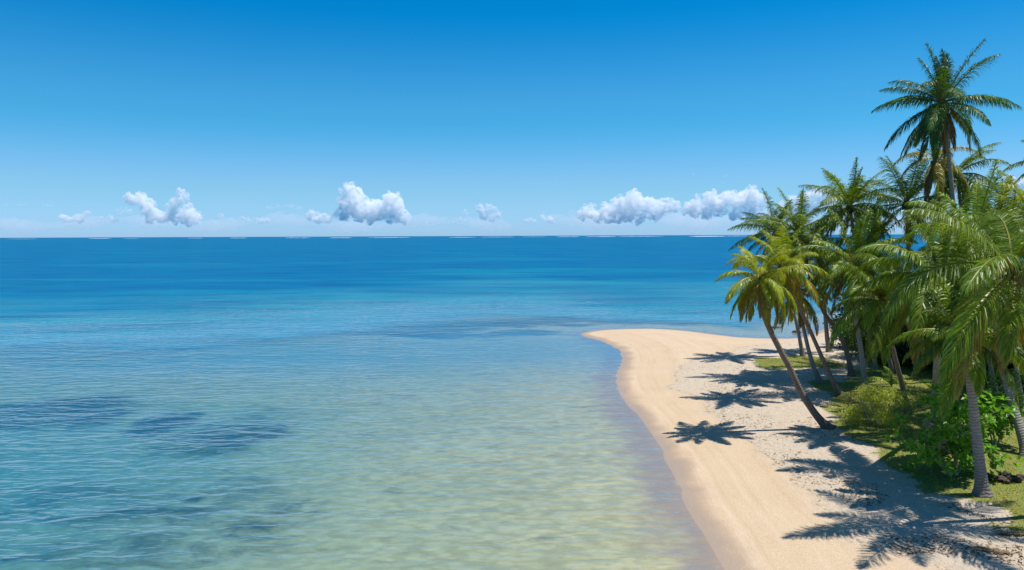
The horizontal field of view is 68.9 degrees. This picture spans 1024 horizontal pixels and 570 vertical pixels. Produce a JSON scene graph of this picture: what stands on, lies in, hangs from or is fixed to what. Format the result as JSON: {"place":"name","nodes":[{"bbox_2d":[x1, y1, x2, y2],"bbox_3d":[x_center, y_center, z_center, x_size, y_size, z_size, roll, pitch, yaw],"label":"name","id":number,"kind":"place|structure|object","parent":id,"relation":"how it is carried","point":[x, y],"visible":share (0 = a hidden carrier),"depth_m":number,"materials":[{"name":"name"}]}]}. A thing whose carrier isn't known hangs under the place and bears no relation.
{"place":"outdoors","nodes":[
{"label":"outdoors","id":0,"kind":"place"},
{"bbox_2d":[0,234,1022,569],"bbox_3d":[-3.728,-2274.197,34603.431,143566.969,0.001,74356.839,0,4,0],"label":"water","id":1,"kind":"structure","parent":0,"point":[148,298],"depth_m":112.89,"materials":[{"name":"blue liquid"}]},
{"bbox_2d":[0,311,1023,569],"bbox_3d":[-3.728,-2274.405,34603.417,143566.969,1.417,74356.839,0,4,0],"label":"ground","id":2,"kind":"structure","parent":0,"point":[738,495],"depth_m":36.70,"materials":[{"name":"beige sand"}]},
{"bbox_2d":[728,188,814,356],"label":"coconut palm","id":3,"kind":"object","parent":2,"relation":"on","point":[775,211],"visible":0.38,"depth_m":68.82,"materials":[{"name":"green plant"}]},
{"bbox_2d":[715,244,836,429],"bbox_3d":[15.172,3.290,43.500,6.227,11.300,5.822,3,5,37],"label":"coconut palm","id":4,"kind":"object","parent":2,"relation":"on","point":[761,289],"visible":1,"depth_m":43.43,"materials":[{"name":"green plant"}]},
{"bbox_2d":[724,224,843,397],"bbox_3d":[19.054,1.973,52.177,7.084,12.351,6.306,-3,5,-33],"label":"coconut palm","id":5,"kind":"object","parent":2,"relation":"on","point":[786,260],"visible":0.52,"depth_m":51.53,"materials":[{"name":"green plant"}]},
{"bbox_2d":[736,187,855,376],"bbox_3d":[22.921,-0.140,58.936,8.455,15.214,6.783,-2,4,-21],"label":"coconut palm","id":6,"kind":"object","parent":2,"relation":"on","point":[805,239],"visible":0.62,"depth_m":58.20,"materials":[{"name":"green plant"}]},
{"bbox_2d":[774,264,833,383],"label":"coconut palm","id":7,"kind":"object","parent":2,"relation":"on","point":[807,309],"visible":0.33,"depth_m":56.96,"materials":[{"name":"green plant"}]},
{"bbox_2d":[797,237,848,351],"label":"coconut palm","id":8,"kind":"object","parent":2,"relation":"on","point":[826,329],"visible":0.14,"depth_m":71.59,"materials":[{"name":"green plant"}]},
{"bbox_2d":[789,208,912,393],"bbox_3d":[23.899,1.239,52.586,7.185,13.345,7.988,-3,5,-40],"label":"coconut palm","id":9,"kind":"object","parent":2,"relation":"on","point":[841,277],"visible":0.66,"depth_m":52.14,"materials":[{"name":"green plant"}]},
{"bbox_2d":[799,156,902,373],"bbox_3d":[26.715,-1.357,59.415,7.510,17.502,8.631,2,4,28],"label":"coconut palm","id":10,"kind":"object","parent":2,"relation":"on","point":[849,198],"visible":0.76,"depth_m":58.82,"materials":[{"name":"green plant"}]},
{"bbox_2d":[682,343,1023,569],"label":"beach debris","id":11,"kind":"object","parent":2,"relation":"on","point":[950,552],"visible":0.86,"depth_m":29.56,"materials":[{"name":"brown plant"}]},
{"bbox_2d":[838,390,871,413],"bbox_3d":[22.206,7.571,48.141,2.719,1.694,1.954,-2,4,-25],"label":"shrub","id":12,"kind":"object","parent":2,"relation":"on","point":[850,399],"visible":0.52,"depth_m":48.12,"materials":[{"name":"green plant"}]},
{"bbox_2d":[822,291,903,349],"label":"broadleaf tree","id":13,"kind":"object","parent":2,"relation":"on","point":[836,317],"visible":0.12,"depth_m":74.79,"materials":[{"name":"green plant"}]},
{"bbox_2d":[807,203,920,373],"bbox_3d":[27.899,0.548,58.405,8.197,13.938,6.832,-3,5,-38],"label":"coconut palm","id":14,"kind":"object","parent":2,"relation":"on","point":[875,233],"visible":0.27,"depth_m":57.38,"materials":[{"name":"green plant"}]},
{"bbox_2d":[837,384,919,429],"bbox_3d":[21.697,7.232,44.449,3.649,2.761,4.328,-4,5,-42],"label":"shrub","id":15,"kind":"object","parent":2,"relation":"on","point":[884,414],"visible":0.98,"depth_m":44.21,"materials":[{"name":"green plant"}]},
{"bbox_2d":[844,305,912,365],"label":"broadleaf tree","id":16,"kind":"object","parent":2,"relation":"on","point":[878,357],"visible":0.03,"depth_m":64.87,"materials":[{"name":"green plant"}]},
{"bbox_2d":[837,295,924,357],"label":"broadleaf tree","id":17,"kind":"object","parent":2,"relation":"on","point":[849,331],"visible":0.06,"depth_m":67.86,"materials":[{"name":"green plant"}]},
{"bbox_2d":[829,247,933,413],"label":"coconut palm","id":18,"kind":"object","parent":2,"relation":"on","point":[877,339],"visible":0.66,"depth_m":41.57,"materials":[{"name":"green plant"}]},
{"bbox_2d":[865,366,909,396],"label":"young palm","id":19,"kind":"object","parent":2,"relation":"on","point":[890,381],"visible":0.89,"depth_m":51.33,"materials":[{"name":"green plant"}]},
{"bbox_2d":[756,355,1023,532],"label":"grass","id":20,"kind":"structure","parent":2,"relation":"on","point":[852,429],"depth_m":44.23,"materials":[{"name":"green plant"}]},
{"bbox_2d":[835,145,947,366],"bbox_3d":[32.551,-2.205,62.549,9.906,18.662,9.726,-4,5,-43],"label":"coconut palm","id":21,"kind":"object","parent":2,"relation":"on","point":[913,187],"visible":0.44,"depth_m":60.99,"materials":[{"name":"green plant"}]},
{"bbox_2d":[879,281,944,367],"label":"broadleaf tree","id":22,"kind":"object","parent":2,"relation":"on","point":[931,364],"visible":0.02,"depth_m":63.24,"materials":[{"name":"green plant"}]},
{"bbox_2d":[834,398,1021,523],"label":"fallen leaves","id":23,"kind":"object","parent":2,"relation":"on","point":[1005,500],"visible":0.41,"depth_m":34.30,"materials":[{"name":"brown plant"}]},
{"bbox_2d":[850,203,1016,428],"bbox_3d":[22.188,2.611,36.952,11.850,13.165,7.677,-3,5,-37],"label":"coconut palm","id":24,"kind":"object","parent":2,"relation":"on","point":[916,306],"visible":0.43,"depth_m":35.44,"materials":[{"name":"green plant"}]},
{"bbox_2d":[891,146,979,357],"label":"coconut palm","id":25,"kind":"object","parent":2,"relation":"on","point":[937,170],"visible":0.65,"depth_m":57.52,"materials":[{"name":"green plant"}]},
{"bbox_2d":[895,299,987,370],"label":"broadleaf tree","id":26,"kind":"object","parent":2,"relation":"on","point":[904,350],"visible":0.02,"depth_m":62.23,"materials":[{"name":"green plant"}]},
{"bbox_2d":[871,37,1022,380],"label":"coconut palm","id":27,"kind":"object","parent":2,"relation":"on","point":[936,121],"visible":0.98,"depth_m":52.84,"materials":[{"name":"green plant"}]},
{"bbox_2d":[883,380,1023,480],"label":"shrub","id":28,"kind":"object","parent":2,"relation":"on","point":[936,449],"visible":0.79,"depth_m":34.58,"materials":[{"name":"green plant"}]},
{"bbox_2d":[886,200,1023,399],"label":"coconut palm","id":29,"kind":"object","parent":2,"relation":"on","point":[1009,286],"visible":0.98,"depth_m":27.91,"materials":[{"name":"green plant"}]},
{"bbox_2d":[886,274,1023,497],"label":"coconut palm","id":30,"kind":"object","parent":2,"relation":"on","point":[975,389],"visible":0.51,"depth_m":32.01,"materials":[{"name":"green plant"}]},
{"bbox_2d":[891,158,1023,393],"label":"coconut palm","id":31,"kind":"object","parent":2,"relation":"on","point":[979,209],"visible":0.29,"depth_m":45.34,"materials":[{"name":"green plant"}]},
{"bbox_2d":[915,142,1011,219],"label":"coconut palm","id":32,"kind":"object","parent":2,"relation":"on","point":[960,188],"visible":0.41,"depth_m":58.80,"materials":[{"name":"green plant"}]},
{"bbox_2d":[929,189,1023,405],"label":"coconut palm","id":33,"kind":"object","parent":2,"relation":"on","point":[1018,370],"visible":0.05,"depth_m":48.05,"materials":[{"name":"green plant"}]},
{"bbox_2d":[931,319,1022,378],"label":"broadleaf tree","id":34,"kind":"object","parent":2,"relation":"on","point":[1011,366],"visible":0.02,"depth_m":55.65,"materials":[{"name":"green plant"}]},
{"bbox_2d":[937,173,1023,235],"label":"coconut palm","id":35,"kind":"object","parent":2,"relation":"on","point":[1001,202],"visible":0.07,"depth_m":57.03,"materials":[{"name":"green plant"}]},
{"bbox_2d":[945,388,1023,446],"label":"shrub","id":36,"kind":"object","parent":2,"relation":"on","point":[999,425],"visible":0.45,"depth_m":39.17,"materials":[{"name":"green plant"}]},
{"bbox_2d":[956,240,1023,456],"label":"coconut palm","id":37,"kind":"object","parent":2,"relation":"on","point":[1018,424],"visible":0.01,"depth_m":38.47,"materials":[{"name":"grey plant"}]},
{"bbox_2d":[959,368,1023,414],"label":"shrub","id":38,"kind":"object","parent":2,"relation":"on","point":[1021,407],"visible":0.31,"depth_m":47.20,"materials":[{"name":"green plant"}]},
{"bbox_2d":[976,546,1013,553],"bbox_3d":[17.355,9.549,26.884,1.181,0.084,0.492,2,5,35],"label":"fallen frond","id":39,"kind":"object","parent":2,"relation":"on","point":[999,550],"visible":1,"depth_m":26.91,"materials":[{"name":"brown plant"}]},
{"bbox_2d":[973,170,1023,229],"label":"broadleaf tree","id":40,"kind":"object","parent":2,"relation":"on","point":[1012,186],"visible":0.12,"depth_m":50.60,"materials":[{"name":"green plant"}]},
{"bbox_2d":[984,339,1023,388],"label":"broadleaf tree","id":41,"kind":"object","parent":2,"relation":"on","point":[987,369],"visible":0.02,"depth_m":52.79,"materials":[{"name":"green plant"}]},
{"bbox_2d":[987,471,1023,483],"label":"husk pile","id":42,"kind":"object","parent":2,"relation":"on","point":[1003,475],"visible":0.9,"depth_m":34.02,"materials":[{"name":"brown plant"}]},
{"bbox_2d":[995,530,1023,534],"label":"fallen frond","id":43,"kind":"object","parent":2,"relation":"on","point":[1010,532],"visible":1,"depth_m":28.40,"materials":[{"name":"brown plant"}]},
{"bbox_2d":[1000,140,1023,183],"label":"coconut palm","id":44,"kind":"object","parent":2,"relation":"on","point":[1015,165],"visible":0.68,"depth_m":59.91,"materials":[{"name":"green plant"}]},
{"bbox_2d":[0,0,1023,237],"label":"sky","id":45,"kind":"structure","parent":0,"point":[119,118],"materials":[{"name":"blue"}]}
]}

